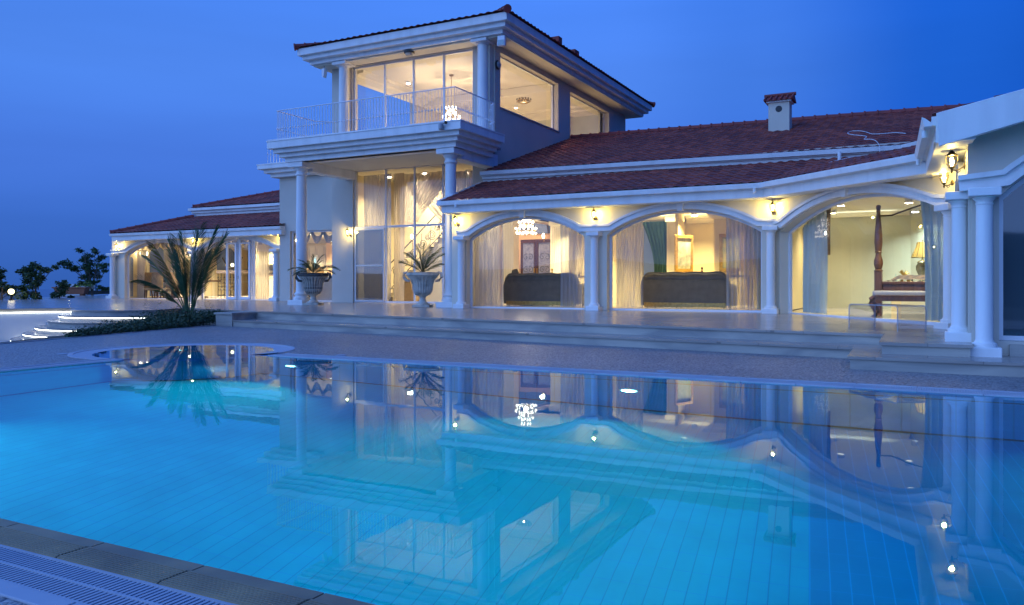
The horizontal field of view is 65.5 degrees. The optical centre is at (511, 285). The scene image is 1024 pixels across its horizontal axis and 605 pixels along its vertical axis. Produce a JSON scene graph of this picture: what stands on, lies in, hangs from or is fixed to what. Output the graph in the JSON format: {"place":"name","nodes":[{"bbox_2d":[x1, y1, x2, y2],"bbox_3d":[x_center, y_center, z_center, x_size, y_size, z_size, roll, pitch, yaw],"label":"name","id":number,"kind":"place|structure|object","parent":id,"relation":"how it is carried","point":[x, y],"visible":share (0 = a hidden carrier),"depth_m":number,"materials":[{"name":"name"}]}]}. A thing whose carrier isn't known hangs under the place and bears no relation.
{"place":"outdoors","nodes":[
{"label":"outdoors","id":0,"kind":"place"},
{"bbox_2d":[0,335,64,342],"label":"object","id":1,"kind":"object","parent":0,"point":[54,337],"depth_m":17.89,"materials":[{"name":"stone"}]},
{"bbox_2d":[62,301,223,337],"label":"shrubs","id":2,"kind":"object","parent":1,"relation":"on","point":[182,319],"visible":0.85,"depth_m":20.25,"materials":[{"name":"green plant"}]},
{"bbox_2d":[130,221,228,326],"bbox_3d":[-9.440,-0.298,22.837,2.921,3.236,1.011,0,0,-3],"label":"palm tree","id":3,"kind":"object","parent":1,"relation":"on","point":[198,278],"visible":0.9,"depth_m":22.74,"materials":[{"name":"green plant"}]},
{"bbox_2d":[14,289,53,297],"bbox_3d":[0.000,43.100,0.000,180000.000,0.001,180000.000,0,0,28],"label":"sea","id":4,"kind":"structure","parent":0,"point":[45,292],"depth_m":5355.40,"materials":[{"name":"liquid"}]},
{"bbox_2d":[0,345,1023,604],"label":"pool water","id":5,"kind":"structure","parent":0,"point":[384,483],"depth_m":4.53,"materials":[{"name":"liquid"}]},
{"bbox_2d":[0,326,1023,604],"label":"pool deck","id":6,"kind":"structure","parent":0,"point":[770,366],"depth_m":12.44,"materials":[{"name":"stone"}]},
{"bbox_2d":[214,311,256,326],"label":"step end block","id":7,"kind":"structure","parent":6,"relation":"on","point":[224,318],"depth_m":21.34,"materials":[{"name":"stone"}]},
{"bbox_2d":[233,322,1023,376],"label":"terrace step","id":8,"kind":"object","parent":6,"relation":"on","point":[955,368],"visible":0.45,"depth_m":13.28,"materials":[{"name":"stone"}]},
{"bbox_2d":[232,319,1023,365],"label":"terrace step","id":9,"kind":"object","parent":8,"relation":"on","point":[865,352],"visible":0.53,"depth_m":13.13,"materials":[{"name":"stone"}]},
{"bbox_2d":[0,0,1023,288],"label":"sky","id":10,"kind":"structure","parent":0,"point":[115,114],"materials":[{"name":"blue"}]},
{"label":"ground","id":11,"kind":"structure","parent":0,"visible":0},
{"bbox_2d":[3,290,25,299],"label":"boundary wall","id":12,"kind":"structure","parent":11,"relation":"on","point":[8,297],"depth_m":55.00,"materials":[{"name":"concrete"}]},
{"bbox_2d":[0,312,70,341],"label":"retaining wall","id":13,"kind":"structure","parent":11,"relation":"on","point":[12,325],"depth_m":24.10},
{"bbox_2d":[86,290,109,294],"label":"boundary wall","id":14,"kind":"structure","parent":11,"relation":"on","point":[103,292],"depth_m":56.00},
{"bbox_2d":[0,325,215,343],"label":"deck kerb","id":15,"kind":"structure","parent":11,"relation":"on","point":[100,335],"depth_m":17.28,"materials":[{"name":"stone"}]},
{"bbox_2d":[0,309,969,356],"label":"terrace base","id":16,"kind":"object","parent":11,"relation":"on","point":[902,350],"visible":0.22,"depth_m":15.28,"materials":[{"name":"stone"}]},
{"bbox_2d":[0,312,49,312],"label":"light strip","id":17,"kind":"object","parent":16,"relation":"attached to","point":[24,312],"visible":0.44,"depth_m":24.11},
{"bbox_2d":[24,335,41,339],"bbox_3d":[-12.244,1.756,23.287,5.975,0.687,3.249,0,0,28],"label":"curved step","id":18,"kind":"object","parent":16,"relation":"on","point":[26,337],"visible":0.09,"depth_m":22.20,"materials":[{"name":"stone"}]},
{"bbox_2d":[23,330,61,336],"bbox_3d":[-12.502,1.392,23.461,5.793,0.038,3.270,0,0,60],"label":"curved step","id":19,"kind":"object","parent":18,"relation":"on","point":[31,333],"visible":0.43,"depth_m":22.12,"materials":[{"name":"stone"}]},
{"bbox_2d":[36,329,70,334],"bbox_3d":[-12.364,1.674,23.570,5.259,0.852,2.938,0,0,58],"label":"curved step","id":20,"kind":"object","parent":18,"relation":"on","point":[41,331],"visible":0.09,"depth_m":22.04,"materials":[{"name":"stone"}]},
{"bbox_2d":[35,325,75,330],"bbox_3d":[-12.146,1.227,23.388,5.519,0.038,2.980,0,0,28],"label":"curved step","id":21,"kind":"object","parent":20,"relation":"on","point":[44,327],"visible":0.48,"depth_m":22.15,"materials":[{"name":"stone"}]},
{"bbox_2d":[48,323,114,328],"bbox_3d":[-12.243,1.591,23.669,4.766,1.017,2.643,0,0,57],"label":"curved step","id":22,"kind":"object","parent":16,"relation":"on","point":[57,325],"visible":0.12,"depth_m":22.17,"materials":[{"name":"stone"}]},
{"bbox_2d":[47,319,118,323],"bbox_3d":[-12.254,1.062,23.658,4.820,0.038,2.673,0,0,57],"label":"curved step","id":23,"kind":"object","parent":22,"relation":"on","point":[58,321],"visible":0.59,"depth_m":22.19,"materials":[{"name":"stone"}]},
{"bbox_2d":[60,317,156,321],"bbox_3d":[-12.124,1.509,23.769,4.263,1.182,2.346,0,0,55],"label":"curved step","id":24,"kind":"object","parent":16,"relation":"on","point":[73,319],"visible":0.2,"depth_m":22.39,"materials":[{"name":"stone"}]},
{"bbox_2d":[58,316,129,318],"bbox_3d":[-12.137,0.927,23.015,4.016,0.018,1.129,0,0,28],"label":"light strip","id":25,"kind":"object","parent":24,"relation":"attached to","point":[98,318],"visible":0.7,"depth_m":22.27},
{"bbox_2d":[58,314,162,317],"bbox_3d":[-12.134,0.897,23.758,4.318,0.038,2.376,0,0,55],"label":"curved step","id":26,"kind":"object","parent":24,"relation":"on","point":[67,315],"visible":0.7,"depth_m":22.31,"materials":[{"name":"stone"}]},
{"bbox_2d":[0,294,973,347],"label":"terrace","id":27,"kind":"structure","parent":16,"relation":"on","point":[907,334],"depth_m":18.90,"materials":[{"name":"stone"}]},
{"bbox_2d":[0,266,20,299],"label":"tree","id":28,"kind":"object","parent":27,"relation":"on","point":[4,288],"visible":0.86,"depth_m":35.08,"materials":[{"name":"green plant"}]},
{"bbox_2d":[12,290,29,299],"bbox_3d":[-21.968,0.438,35.496,0.818,0.552,0.794,0,0,-38],"label":"shrub","id":29,"kind":"object","parent":27,"relation":"on","point":[15,297],"visible":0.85,"depth_m":35.53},
{"bbox_2d":[14,261,61,298],"bbox_3d":[-21.436,-0.142,35.865,1.777,1.894,1.265,0,0,0],"label":"tree","id":30,"kind":"object","parent":27,"relation":"on","point":[29,273],"visible":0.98,"depth_m":35.69,"materials":[{"name":"green plant"}]},
{"bbox_2d":[50,280,74,297],"bbox_3d":[-21.500,0.313,37.874,1.163,1.188,1.188,0,0,-8],"label":"shrub","id":31,"kind":"object","parent":27,"relation":"on","point":[62,288],"visible":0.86,"depth_m":37.70,"materials":[{"name":"green plant"}]},
{"bbox_2d":[51,287,91,294],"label":"trough","id":32,"kind":"object","parent":27,"relation":"on","point":[80,290],"visible":0.65,"depth_m":43.81,"materials":[{"name":"wood"}]},
{"bbox_2d":[57,247,109,294],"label":"tree","id":33,"kind":"object","parent":27,"relation":"on","point":[87,269],"visible":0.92,"depth_m":45.22,"materials":[{"name":"green plant"}]},
{"bbox_2d":[216,270,247,297],"bbox_3d":[-13.249,-0.030,37.715,1.600,1.320,0.500,0,0,28],"label":"balustrade","id":34,"kind":"object","parent":27,"relation":"on","point":[230,279],"visible":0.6,"depth_m":37.62,"materials":[{"name":"wood"}]},
{"bbox_2d":[269,275,272,295],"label":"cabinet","id":35,"kind":"object","parent":27,"relation":"on","point":[270,285],"visible":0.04,"depth_m":41.11,"materials":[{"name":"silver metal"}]},
{"bbox_2d":[295,272,331,304],"bbox_3d":[-6.670,0.113,26.721,1.017,1.108,1.017,0,0,-33],"label":"urn","id":36,"kind":"object","parent":27,"relation":"on","point":[313,285],"visible":1,"depth_m":26.47,"materials":[{"name":"stone"}]},
{"bbox_2d":[287,254,339,275],"bbox_3d":[-6.633,-0.678,26.692,1.791,0.813,0.944,0,0,-9],"label":"palm plant","id":37,"kind":"object","parent":36,"relation":"in","point":[313,266],"visible":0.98,"depth_m":26.70,"materials":[{"name":"green plant"}]},
{"bbox_2d":[308,245,325,272],"bbox_3d":[-9.169,-0.650,38.831,1.500,2.550,0.645,0,0,28],"label":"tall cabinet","id":38,"kind":"object","parent":27,"relation":"on","point":[318,250],"visible":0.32,"depth_m":38.62,"materials":[{"name":"beige wood"}]},
{"bbox_2d":[308,275,331,300],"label":"wall","id":39,"kind":"structure","parent":27,"relation":"on","point":[325,293],"depth_m":32.37,"materials":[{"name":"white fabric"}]},
{"bbox_2d":[404,278,419,300],"bbox_3d":[-3.770,0.161,30.386,0.586,0.929,0.580,0,0,28],"label":"armchair","id":40,"kind":"object","parent":27,"relation":"on","point":[408,293],"visible":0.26,"depth_m":30.14,"materials":[{"name":"fabric"}]},
{"bbox_2d":[402,271,442,306],"bbox_3d":[-2.750,0.120,24.506,1.017,1.108,1.017,0,0,-33],"label":"urn","id":41,"kind":"object","parent":27,"relation":"on","point":[422,284],"visible":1,"depth_m":24.25,"materials":[{"name":"stone"}]},
{"bbox_2d":[398,241,444,271],"bbox_3d":[-2.753,-0.860,24.445,1.562,1.008,0.929,0,0,-2],"label":"palm plant","id":42,"kind":"object","parent":41,"relation":"on","point":[426,263],"visible":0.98,"depth_m":24.54,"materials":[{"name":"green plant"}]},
{"bbox_2d":[106,4,1023,357],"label":"villa","id":43,"kind":"object","parent":27,"relation":"on","point":[564,148],"visible":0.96,"depth_m":24.80,"materials":[{"name":"paint"}]},
{"bbox_2d":[137,250,146,297],"bbox_3d":[-17.262,-0.512,37.158,0.700,2.275,0.100,0,0,28],"label":"curtain","id":44,"kind":"object","parent":43,"relation":"hanging from","point":[141,262],"visible":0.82,"depth_m":37.19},
{"bbox_2d":[130,247,163,296],"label":"arched window","id":45,"kind":"structure","parent":43,"relation":"in","point":[159,249],"depth_m":38.94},
{"bbox_2d":[144,272,156,297],"bbox_3d":[-17.079,0.021,37.539,0.599,1.242,0.687,0,0,-32],"label":"dining chair","id":46,"kind":"object","parent":43,"relation":"on","point":[147,278],"visible":0.24,"depth_m":37.67,"materials":[{"name":"wood"}]},
{"bbox_2d":[128,241,178,298],"bbox_3d":[-15.806,-0.660,36.004,4.650,2.640,0.070,0,0,28],"label":"window","id":47,"kind":"structure","parent":43,"relation":"in","point":[135,250],"depth_m":36.96,"materials":[{"name":"white metal"}]},
{"bbox_2d":[146,272,163,297],"bbox_3d":[-16.614,0.021,37.058,0.599,1.242,0.687,0,0,1],"label":"dining chair","id":48,"kind":"object","parent":43,"relation":"on","point":[156,275],"visible":0.56,"depth_m":37.24,"materials":[{"name":"wood"}]},
{"bbox_2d":[141,243,178,248],"bbox_3d":[-15.616,-1.844,36.206,4.003,0.394,0.123,0,0,28],"label":"valance","id":49,"kind":"object","parent":43,"relation":"hanging from","point":[163,245],"visible":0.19,"depth_m":36.42,"materials":[{"name":"fabric"}]},
{"bbox_2d":[163,249,173,297],"bbox_3d":[-16.462,-0.562,38.151,0.700,2.375,0.100,0,0,28],"label":"curtain","id":50,"kind":"object","parent":43,"relation":"hanging from","point":[166,258],"visible":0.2,"depth_m":38.20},
{"bbox_2d":[160,272,178,297],"bbox_3d":[-15.736,0.021,36.595,0.599,1.242,0.687,0,0,4],"label":"dining chair","id":51,"kind":"object","parent":43,"relation":"on","point":[172,274],"visible":0.23,"depth_m":36.77,"materials":[{"name":"wood"}]},
{"bbox_2d":[216,248,234,269],"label":"arched window","id":52,"kind":"structure","parent":43,"relation":"in","point":[221,264],"depth_m":43.04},
{"bbox_2d":[202,238,266,299],"bbox_3d":[-11.500,-0.660,33.719,4.600,2.640,0.135,0,0,28],"label":"window","id":53,"kind":"structure","parent":43,"relation":"in","point":[251,245],"depth_m":33.65,"materials":[{"name":"white glass"}]},
{"bbox_2d":[225,240,262,245],"bbox_3d":[-11.228,-1.864,33.915,3.904,0.355,0.123,0,0,28],"label":"valance","id":54,"kind":"object","parent":43,"relation":"hanging from","point":[259,243],"visible":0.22,"depth_m":34.03,"materials":[{"name":"fabric"}]},
{"bbox_2d":[256,241,268,298],"bbox_3d":[-10.889,-0.688,34.564,0.900,2.625,0.077,0,0,28],"label":"curtain","id":55,"kind":"object","parent":43,"relation":"hanging from","point":[262,271],"visible":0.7,"depth_m":34.54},
{"bbox_2d":[269,248,274,264],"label":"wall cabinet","id":56,"kind":"object","parent":43,"relation":"attached to","point":[270,258],"depth_m":41.38,"materials":[{"name":"white glass"}]},
{"bbox_2d":[269,252,272,263],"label":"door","id":57,"kind":"structure","parent":56,"relation":"in","point":[270,253],"depth_m":41.38,"materials":[{"name":"glass"}]},
{"bbox_2d":[292,230,331,300],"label":"window","id":58,"kind":"structure","parent":43,"relation":"in","point":[293,232],"depth_m":31.78,"materials":[{"name":"white metal"}]},
{"bbox_2d":[307,232,331,243],"bbox_3d":[-7.469,-1.883,31.500,2.391,0.473,0.123,0,0,28],"label":"valance","id":59,"kind":"object","parent":43,"relation":"hanging from","point":[319,237],"visible":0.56,"depth_m":31.56,"materials":[{"name":"fabric"}]},
{"bbox_2d":[322,66,327,77],"bbox_3d":[-6.919,-7.872,29.390,0.148,0.456,0.179,0,0,28],"label":"loudspeaker","id":60,"kind":"object","parent":43,"relation":"attached to","point":[324,72],"visible":1,"depth_m":29.33,"materials":[{"name":"grey plastic"}]},
{"bbox_2d":[355,228,384,301],"bbox_3d":[-5.223,-0.730,29.190,1.320,2.660,0.055,0,0,28],"label":"screen door","id":61,"kind":"structure","parent":43,"relation":"in","point":[369,243],"depth_m":29.15,"materials":[{"name":"white glass"}]},
{"bbox_2d":[364,174,390,299],"bbox_3d":[-5.005,-1.778,29.575,1.250,4.645,0.050,0,0,28],"label":"drape","id":62,"kind":"object","parent":43,"relation":"hanging from","point":[377,190],"visible":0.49,"depth_m":29.53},
{"bbox_2d":[394,173,403,300],"bbox_3d":[-4.149,-1.738,29.184,0.470,4.725,0.103,0,0,28],"label":"drape","id":63,"kind":"object","parent":43,"relation":"hanging from","point":[398,234],"visible":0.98,"depth_m":29.18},
{"bbox_2d":[354,163,460,302],"bbox_3d":[-3.557,-1.810,28.384,5.140,4.900,0.080,0,0,28],"label":"window","id":64,"kind":"structure","parent":43,"relation":"in","point":[442,224],"depth_m":28.57,"materials":[{"name":"white glass"}]},
{"bbox_2d":[404,50,414,55],"bbox_3d":[-3.563,-8.020,27.637,0.380,0.160,0.380,0,0,28],"label":"ceiling lamp","id":65,"kind":"object","parent":43,"relation":"attached to","point":[409,53],"visible":1,"depth_m":27.52,"materials":[{"name":"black metal"}]},
{"bbox_2d":[354,49,472,130],"bbox_3d":[-3.563,-6.495,28.393,5.160,3.150,0.070,0,0,28],"label":"window","id":66,"kind":"structure","parent":43,"relation":"in","point":[469,50],"depth_m":28.34,"materials":[{"name":"white metal"}]},
{"bbox_2d":[404,171,441,224],"bbox_3d":[-3.118,-3.140,28.815,2.600,1.880,0.060,0,0,28],"label":"drape","id":67,"kind":"object","parent":43,"relation":"hanging from","point":[428,187],"visible":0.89,"depth_m":28.93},
{"bbox_2d":[428,170,468,220],"bbox_3d":[-2.382,-3.105,28.657,3.250,1.910,0.060,0,0,28],"label":"drape","id":68,"kind":"object","parent":43,"relation":"hanging from","point":[434,208],"visible":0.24,"depth_m":28.82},
{"bbox_2d":[442,74,460,119],"bbox_3d":[-2.327,-6.962,30.546,0.980,2.217,0.949,0,0,28],"label":"chandelier","id":69,"kind":"object","parent":43,"relation":"hanging from","point":[451,76],"visible":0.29,"depth_m":30.47,"materials":[{"name":"white metal"}]},
{"bbox_2d":[456,170,472,199],"bbox_3d":[-1.635,-1.728,27.872,1.100,4.545,0.050,0,0,28],"label":"curtain","id":70,"kind":"object","parent":43,"relation":"hanging from","point":[464,179],"visible":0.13,"depth_m":27.91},
{"bbox_2d":[474,225,503,305],"bbox_3d":[-0.709,-0.713,24.116,1.020,2.675,0.129,0,0,28],"label":"curtain","id":71,"kind":"object","parent":43,"relation":"hanging from","point":[484,288],"visible":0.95,"depth_m":24.08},
{"bbox_2d":[495,60,500,69],"bbox_3d":[-0.443,-7.400,26.742,0.120,0.320,0.320,0,0,28],"label":"bulkhead lamp","id":72,"kind":"object","parent":43,"relation":"attached to","point":[497,64],"visible":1,"depth_m":26.67,"materials":[{"name":"black metal"}]},
{"bbox_2d":[497,33,505,46],"bbox_3d":[-0.341,-7.930,25.713,0.259,0.420,0.167,0,0,18],"label":"floodlight","id":73,"kind":"object","parent":43,"relation":"attached to","point":[501,40],"visible":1,"depth_m":25.66,"materials":[{"name":"white glass"}]},
{"bbox_2d":[516,97,530,103],"bbox_3d":[0.492,-7.814,33.135,0.639,0.513,0.620,0,0,28],"label":"chandelier","id":74,"kind":"object","parent":43,"relation":"hanging from","point":[519,100],"visible":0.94,"depth_m":33.02,"materials":[{"name":"gold metal"}]},
{"bbox_2d":[515,219,536,234],"bbox_3d":[0.451,-1.975,25.711,0.724,0.690,0.701,0,0,28],"label":"chandelier","id":75,"kind":"object","parent":43,"relation":"hanging from","point":[521,224],"visible":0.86,"depth_m":25.61,"materials":[{"name":"glass"}]},
{"bbox_2d":[500,56,552,127],"bbox_3d":[0.482,-6.970,29.271,0.070,1.860,4.780,0,0,28],"label":"window","id":76,"kind":"structure","parent":43,"relation":"in","point":[511,63],"depth_m":30.91,"materials":[{"name":"white glass"}]},
{"bbox_2d":[470,217,583,309],"bbox_3d":[0.442,-0.635,23.132,3.790,2.670,0.070,0,0,28],"label":"window","id":77,"kind":"structure","parent":43,"relation":"in","point":[537,218],"depth_m":23.63,"materials":[{"name":"white glass"}]},
{"bbox_2d":[521,240,535,273],"bbox_3d":[0.637,-0.567,31.361,0.660,2.425,0.110,0,0,28],"label":"door","id":78,"kind":"structure","parent":43,"relation":"in","point":[528,247],"depth_m":31.38,"materials":[{"name":"brown wood"}]},
{"bbox_2d":[519,221,549,233],"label":"arched window","id":79,"kind":"structure","parent":43,"relation":"in","point":[541,228],"depth_m":31.24,"materials":[{"name":"clear glass"}]},
{"bbox_2d":[536,239,549,272],"bbox_3d":[1.267,-0.567,31.033,0.720,2.425,0.110,0,0,28],"label":"door","id":80,"kind":"structure","parent":43,"relation":"in","point":[542,247],"depth_m":31.08,"materials":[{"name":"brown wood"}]},
{"bbox_2d":[504,273,583,305],"bbox_3d":[1.058,0.129,24.886,2.570,1.019,1.000,0,0,28],"label":"sofa","id":81,"kind":"object","parent":43,"relation":"on","point":[546,289],"visible":0.79,"depth_m":24.55,"materials":[{"name":"grey fabric"}]},
{"bbox_2d":[560,224,583,306],"bbox_3d":[1.822,-0.688,22.795,0.970,2.625,0.129,0,0,28],"label":"curtain","id":82,"kind":"object","parent":43,"relation":"hanging from","point":[572,292],"visible":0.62,"depth_m":22.85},
{"bbox_2d":[570,95,603,132],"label":"window","id":83,"kind":"structure","parent":43,"relation":"in","point":[570,95],"depth_m":35.05,"materials":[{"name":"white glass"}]},
{"bbox_2d":[616,222,642,307],"bbox_3d":[3.249,-0.688,22.050,0.790,2.625,0.129,0,0,28],"label":"curtain","id":84,"kind":"object","parent":43,"relation":"hanging from","point":[624,274],"visible":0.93,"depth_m":22.05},
{"bbox_2d":[643,226,653,275],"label":"arched window","id":85,"kind":"structure","parent":43,"relation":"in","point":[648,262],"depth_m":27.59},
{"bbox_2d":[642,221,666,272],"bbox_3d":[4.880,-1.095,27.149,0.961,2.150,0.126,0,0,31],"label":"drape","id":86,"kind":"object","parent":43,"relation":"hanging from","point":[656,232],"visible":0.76,"depth_m":27.09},
{"bbox_2d":[674,235,692,271],"bbox_3d":[5.516,-1.010,25.534,0.800,1.200,0.070,0,0,-32],"label":"painting","id":87,"kind":"object","parent":43,"relation":"attached to","point":[683,253],"visible":0.94,"depth_m":25.53,"materials":[{"name":"gold metal"}]},
{"bbox_2d":[610,210,761,312],"bbox_3d":[4.524,-0.635,21.001,4.100,2.670,0.070,0,0,28],"label":"window","id":88,"kind":"structure","parent":43,"relation":"in","point":[685,211],"depth_m":21.14,"materials":[{"name":"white glass"}]},
{"bbox_2d":[643,271,734,307],"bbox_3d":[5.047,0.129,22.803,2.580,1.019,1.000,0,0,28],"label":"sofa","id":89,"kind":"object","parent":43,"relation":"on","point":[689,289],"visible":0.92,"depth_m":22.38,"materials":[{"name":"grey fabric"}]},
{"bbox_2d":[719,234,743,271],"bbox_3d":[6.738,-0.995,24.454,0.740,1.170,0.070,0,0,16],"label":"painting","id":90,"kind":"object","parent":43,"relation":"attached to","point":[722,252],"visible":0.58,"depth_m":24.51,"materials":[{"name":"gold metal"}]},
{"bbox_2d":[726,218,760,308],"bbox_3d":[6.020,-0.637,20.605,0.960,2.525,0.126,0,0,28],"label":"curtain","id":91,"kind":"object","parent":43,"relation":"hanging from","point":[740,233],"visible":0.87,"depth_m":20.63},
{"bbox_2d":[750,226,758,308],"bbox_3d":[6.413,-0.537,20.623,0.520,2.325,0.129,0,0,28],"label":"drape","id":92,"kind":"object","parent":43,"relation":"hanging from","point":[753,229],"visible":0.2,"depth_m":20.70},
{"bbox_2d":[803,210,827,313],"bbox_3d":[7.138,-0.570,18.808,0.126,2.460,1.030,0,0,-9],"label":"drape","id":93,"kind":"object","parent":43,"relation":"hanging from","point":[815,268],"visible":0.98,"depth_m":18.78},
{"bbox_2d":[827,208,830,254],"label":"drape","id":94,"kind":"object","parent":43,"relation":"hanging from","point":[828,225],"visible":0.73,"depth_m":18.47,"materials":[{"name":"fabric"}]},
{"bbox_2d":[788,194,933,324],"bbox_3d":[7.303,-0.570,16.691,0.070,2.600,5.800,0,0,-10],"label":"window","id":95,"kind":"structure","parent":43,"relation":"in","point":[818,212],"depth_m":17.85,"materials":[{"name":"white glass"}]},
{"bbox_2d":[831,131,905,161],"bbox_3d":[8.802,-3.691,21.039,2.244,1.237,1.918,0,0,-17],"label":"cable","id":96,"kind":"object","parent":43,"relation":"on","point":[867,139],"visible":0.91,"depth_m":20.76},
{"bbox_2d":[868,291,924,316],"bbox_3d":[8.395,0.411,16.712,1.666,0.582,0.490,0,0,32],"label":"bed bench","id":97,"kind":"object","parent":43,"relation":"on","point":[917,296],"visible":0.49,"depth_m":16.73,"materials":[{"name":"beige fabric"}]},
{"bbox_2d":[874,204,924,315],"bbox_3d":[9.396,-0.605,17.869,2.096,2.570,2.226,0,0,32],"label":"bed","id":98,"kind":"object","parent":43,"relation":"on","point":[880,284],"visible":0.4,"depth_m":17.43,"materials":[{"name":"brown wood"}]},
{"bbox_2d":[920,201,942,320],"bbox_3d":[7.904,-0.595,14.586,0.152,2.510,1.350,0,0,-10],"label":"drape","id":99,"kind":"object","parent":43,"relation":"hanging from","point":[932,219],"visible":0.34,"depth_m":14.80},
{"bbox_2d":[939,172,954,187],"bbox_3d":[7.337,-1.842,13.456,0.250,0.402,0.172,0,0,-9],"label":"wall lamp","id":100,"kind":"object","parent":43,"relation":"attached to","point":[952,182],"visible":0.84,"depth_m":13.45,"materials":[{"name":"brown metal"}]},
{"bbox_2d":[946,150,964,172],"bbox_3d":[6.215,-1.772,11.172,0.250,0.402,0.172,0,0,28],"label":"wall lamp","id":101,"kind":"object","parent":43,"relation":"attached to","point":[951,153],"visible":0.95,"depth_m":11.16,"materials":[{"name":"brown metal"}]},
{"bbox_2d":[999,178,1023,340],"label":"window","id":102,"kind":"structure","parent":43,"relation":"in","point":[1011,203],"depth_m":10.69,"materials":[{"name":"white glass"}]},
{"bbox_2d":[849,304,926,331],"bbox_3d":[6.282,0.536,13.382,0.517,0.421,1.350,0,0,-9],"label":"acrylic bench","id":103,"kind":"object","parent":27,"relation":"on","point":[896,305],"visible":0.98,"depth_m":12.80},
{"bbox_2d":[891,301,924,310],"bbox_3d":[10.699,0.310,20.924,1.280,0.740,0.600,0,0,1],"label":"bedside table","id":104,"kind":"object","parent":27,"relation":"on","point":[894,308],"visible":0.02,"depth_m":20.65,"materials":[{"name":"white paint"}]},
{"bbox_2d":[911,240,924,280],"bbox_3d":[10.793,-0.629,20.931,0.560,1.128,0.560,0,0,28],"label":"table lamp","id":105,"kind":"object","parent":104,"relation":"on","point":[918,252],"visible":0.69,"depth_m":20.83,"materials":[{"name":"fabric"}]},
{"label":"pool wall","id":106,"kind":"structure","parent":11,"relation":"on","visible":0},
{"bbox_2d":[0,518,374,604],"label":"pool coping","id":107,"kind":"object","parent":106,"relation":"on","point":[218,584],"visible":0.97,"depth_m":3.04,"materials":[{"name":"stone"}]},
{"bbox_2d":[0,353,1023,604],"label":"pool trim","id":108,"kind":"structure","parent":106,"relation":"on","point":[20,593],"depth_m":8.89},
{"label":"spa wall","id":109,"kind":"structure","parent":11,"relation":"on","visible":0},
{"bbox_2d":[67,343,294,359],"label":"spa trim","id":110,"kind":"structure","parent":109,"relation":"on","point":[88,353],"depth_m":13.93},
{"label":"curved step","id":111,"kind":"structure","parent":0,"visible":0},
{"bbox_2d":[10,336,24,340],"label":"curved step","id":112,"kind":"object","parent":111,"relation":"on","point":[17,338],"visible":0.15,"depth_m":22.92,"materials":[{"name":"stone"}]},
{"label":"gutter channel","id":113,"kind":"structure","parent":0,"visible":0},
{"bbox_2d":[0,359,120,370],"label":"pool gutter grate","id":114,"kind":"object","parent":113,"relation":"on","point":[56,364],"visible":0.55,"depth_m":11.02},
{"bbox_2d":[0,544,236,604],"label":"pool gutter grate","id":115,"kind":"object","parent":113,"relation":"on","point":[75,582],"visible":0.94,"depth_m":2.93,"materials":[{"name":"plastic"}]},
{"bbox_2d":[268,354,1023,395],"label":"pool gutter grate","id":116,"kind":"object","parent":113,"relation":"on","point":[813,383],"visible":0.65,"depth_m":9.57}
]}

